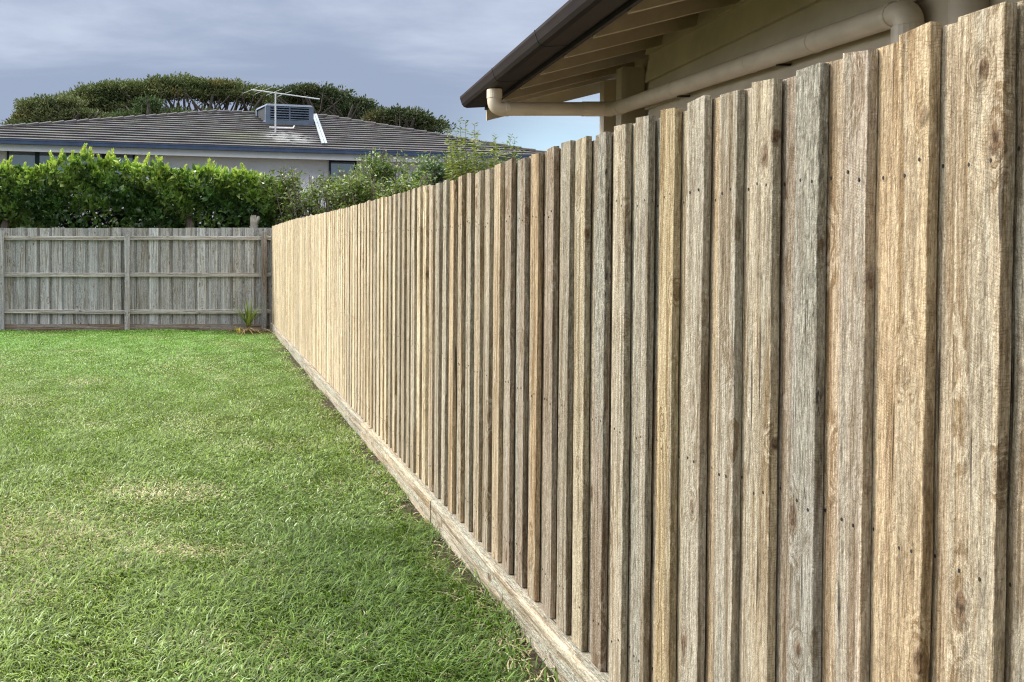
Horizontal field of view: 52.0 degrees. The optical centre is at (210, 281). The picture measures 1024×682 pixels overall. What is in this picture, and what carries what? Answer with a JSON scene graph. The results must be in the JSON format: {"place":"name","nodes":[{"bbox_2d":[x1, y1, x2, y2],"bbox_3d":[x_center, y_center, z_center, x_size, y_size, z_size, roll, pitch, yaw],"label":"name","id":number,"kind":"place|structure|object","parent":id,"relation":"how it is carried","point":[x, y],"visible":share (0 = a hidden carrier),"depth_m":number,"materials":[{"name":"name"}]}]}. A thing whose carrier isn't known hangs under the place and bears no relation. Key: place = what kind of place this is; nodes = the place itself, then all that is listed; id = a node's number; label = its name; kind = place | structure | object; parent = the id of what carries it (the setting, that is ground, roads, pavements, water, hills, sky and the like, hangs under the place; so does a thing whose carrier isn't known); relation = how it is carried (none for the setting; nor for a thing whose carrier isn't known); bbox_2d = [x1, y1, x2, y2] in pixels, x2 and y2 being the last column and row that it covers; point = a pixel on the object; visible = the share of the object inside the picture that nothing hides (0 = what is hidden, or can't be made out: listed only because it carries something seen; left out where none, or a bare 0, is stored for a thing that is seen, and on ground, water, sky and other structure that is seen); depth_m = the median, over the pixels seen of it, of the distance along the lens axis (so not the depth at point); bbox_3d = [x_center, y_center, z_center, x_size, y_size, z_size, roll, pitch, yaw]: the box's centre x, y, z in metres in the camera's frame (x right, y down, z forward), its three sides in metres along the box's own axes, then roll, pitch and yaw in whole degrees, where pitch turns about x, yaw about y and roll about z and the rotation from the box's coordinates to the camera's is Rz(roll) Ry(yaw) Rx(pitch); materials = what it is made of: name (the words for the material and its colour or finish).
{"place":"outdoors","nodes":[
{"label":"outdoors","id":0,"kind":"place"},
{"bbox_2d":[250,215,259,227],"bbox_3d":[0.917,-0.225,20.351,0.208,2.297,0.171,0,1,0],"label":"fence post","id":1,"kind":"object","parent":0,"point":[254,220],"visible":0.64,"depth_m":20.26,"materials":[{"name":"grey wood"}]},
{"bbox_2d":[0,109,546,227],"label":"white house","id":2,"kind":"structure","parent":0,"point":[324,143],"depth_m":27.86,"materials":[{"name":"tile"}]},
{"bbox_2d":[7,151,134,196],"bbox_3d":[-3.731,-2.918,26.204,3.421,1.300,0.044,0,1,-15],"label":"window","id":3,"kind":"structure","parent":2,"relation":"in","point":[32,158],"depth_m":25.95,"materials":[{"name":"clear glass"}]},
{"bbox_2d":[244,85,319,131],"bbox_3d":[2.195,-5.067,29.064,2.356,1.387,0.861,0,1,-10],"label":"roof aerial","id":4,"kind":"object","parent":2,"relation":"attached to","point":[275,93],"visible":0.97,"depth_m":29.18,"materials":[{"name":"metal"}]},
{"bbox_2d":[255,103,313,124],"bbox_3d":[2.333,-5.259,31.306,1.605,0.662,1.160,0,1,-15],"label":"roof cooler","id":5,"kind":"object","parent":2,"relation":"on","point":[294,114],"visible":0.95,"depth_m":30.79,"materials":[{"name":"grey metal"}]},
{"bbox_2d":[329,160,356,186],"bbox_3d":[3.812,-2.848,28.259,0.844,1.300,0.044,0,1,-15],"label":"window","id":6,"kind":"structure","parent":2,"relation":"in","point":[334,165],"depth_m":28.23,"materials":[{"name":"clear glass"}]},
{"bbox_2d":[0,328,561,681],"bbox_3d":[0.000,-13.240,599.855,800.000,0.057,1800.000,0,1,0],"label":"ground","id":7,"kind":"structure","parent":0,"point":[533,654],"depth_m":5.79,"materials":[{"name":"green plant"}]},
{"bbox_2d":[0,92,110,124],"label":"tree","id":8,"kind":"object","parent":7,"relation":"on","point":[37,108],"visible":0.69,"depth_m":48.22,"materials":[{"name":"green plant"}]},
{"bbox_2d":[0,227,271,330],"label":"grey fence","id":9,"kind":"object","parent":7,"relation":"on","point":[62,278],"visible":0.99,"depth_m":19.32,"materials":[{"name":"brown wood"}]},
{"bbox_2d":[0,143,290,227],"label":"hedge","id":10,"kind":"object","parent":7,"relation":"on","point":[227,199],"visible":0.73,"depth_m":20.61,"materials":[{"name":"green plant"}]},
{"bbox_2d":[53,71,278,117],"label":"tree","id":11,"kind":"object","parent":7,"relation":"on","point":[109,96],"visible":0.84,"depth_m":51.14,"materials":[{"name":"green plant"}]},
{"bbox_2d":[105,92,262,117],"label":"tree","id":12,"kind":"object","parent":7,"relation":"on","point":[148,106],"visible":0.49,"depth_m":43.41,"materials":[{"name":"green plant"}]},
{"bbox_2d":[220,298,272,334],"bbox_3d":[0.672,0.699,18.573,1.414,0.792,1.639,0,1,0],"label":"strappy plant","id":13,"kind":"object","parent":7,"relation":"on","point":[248,319],"visible":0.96,"depth_m":18.73,"materials":[{"name":"green plant"}]},
{"bbox_2d":[254,160,377,224],"bbox_3d":[2.228,-1.005,20.587,2.729,3.058,1.405,0,1,0],"label":"twiggy shrub","id":14,"kind":"object","parent":7,"relation":"on","point":[289,182],"visible":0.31,"depth_m":20.37,"materials":[{"name":"green plant"}]},
{"bbox_2d":[265,81,386,123],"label":"broad tree","id":15,"kind":"object","parent":7,"relation":"on","point":[332,101],"visible":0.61,"depth_m":46.20,"materials":[{"name":"green plant"}]},
{"bbox_2d":[277,167,437,221],"bbox_3d":[3.037,-0.903,19.979,3.334,2.889,1.402,0,1,0],"label":"bushy shrub","id":16,"kind":"object","parent":7,"relation":"on","point":[355,193],"visible":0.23,"depth_m":19.84,"materials":[{"name":"green plant"}]},
{"bbox_2d":[350,147,442,200],"bbox_3d":[4.045,-1.297,22.113,2.349,3.566,1.512,0,1,0],"label":"loose shrub","id":17,"kind":"object","parent":7,"relation":"on","point":[385,169],"visible":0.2,"depth_m":21.86,"materials":[{"name":"green plant"}]},
{"bbox_2d":[360,103,456,133],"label":"broad tree","id":18,"kind":"object","parent":7,"relation":"on","point":[408,117],"visible":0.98,"depth_m":44.36,"materials":[{"name":"green plant"}]},
{"bbox_2d":[407,149,485,185],"bbox_3d":[5.316,-1.239,21.579,1.712,3.474,1.703,1,2,36],"label":"dark shrub","id":19,"kind":"object","parent":7,"relation":"on","point":[437,171],"visible":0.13,"depth_m":21.29,"materials":[{"name":"green plant"}]},
{"bbox_2d":[442,117,524,180],"bbox_3d":[5.430,-1.782,19.560,1.731,3.056,0.854,0,1,0],"label":"feathery shrub","id":20,"kind":"object","parent":7,"relation":"on","point":[454,173],"visible":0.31,"depth_m":19.48,"materials":[{"name":"green plant"}]},
{"bbox_2d":[270,0,1023,681],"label":"paling fence","id":21,"kind":"object","parent":7,"relation":"on","point":[720,388],"visible":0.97,"depth_m":2.26,"materials":[{"name":"brown wood"}]},
{"bbox_2d":[460,0,1022,133],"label":"beige house","id":22,"kind":"structure","parent":7,"relation":"on","point":[630,61],"depth_m":5.97,"materials":[{"name":"paint"}]},
{"bbox_2d":[0,0,599,150],"label":"sky","id":23,"kind":"structure","parent":0,"point":[426,54],"materials":[{"name":"grey"}]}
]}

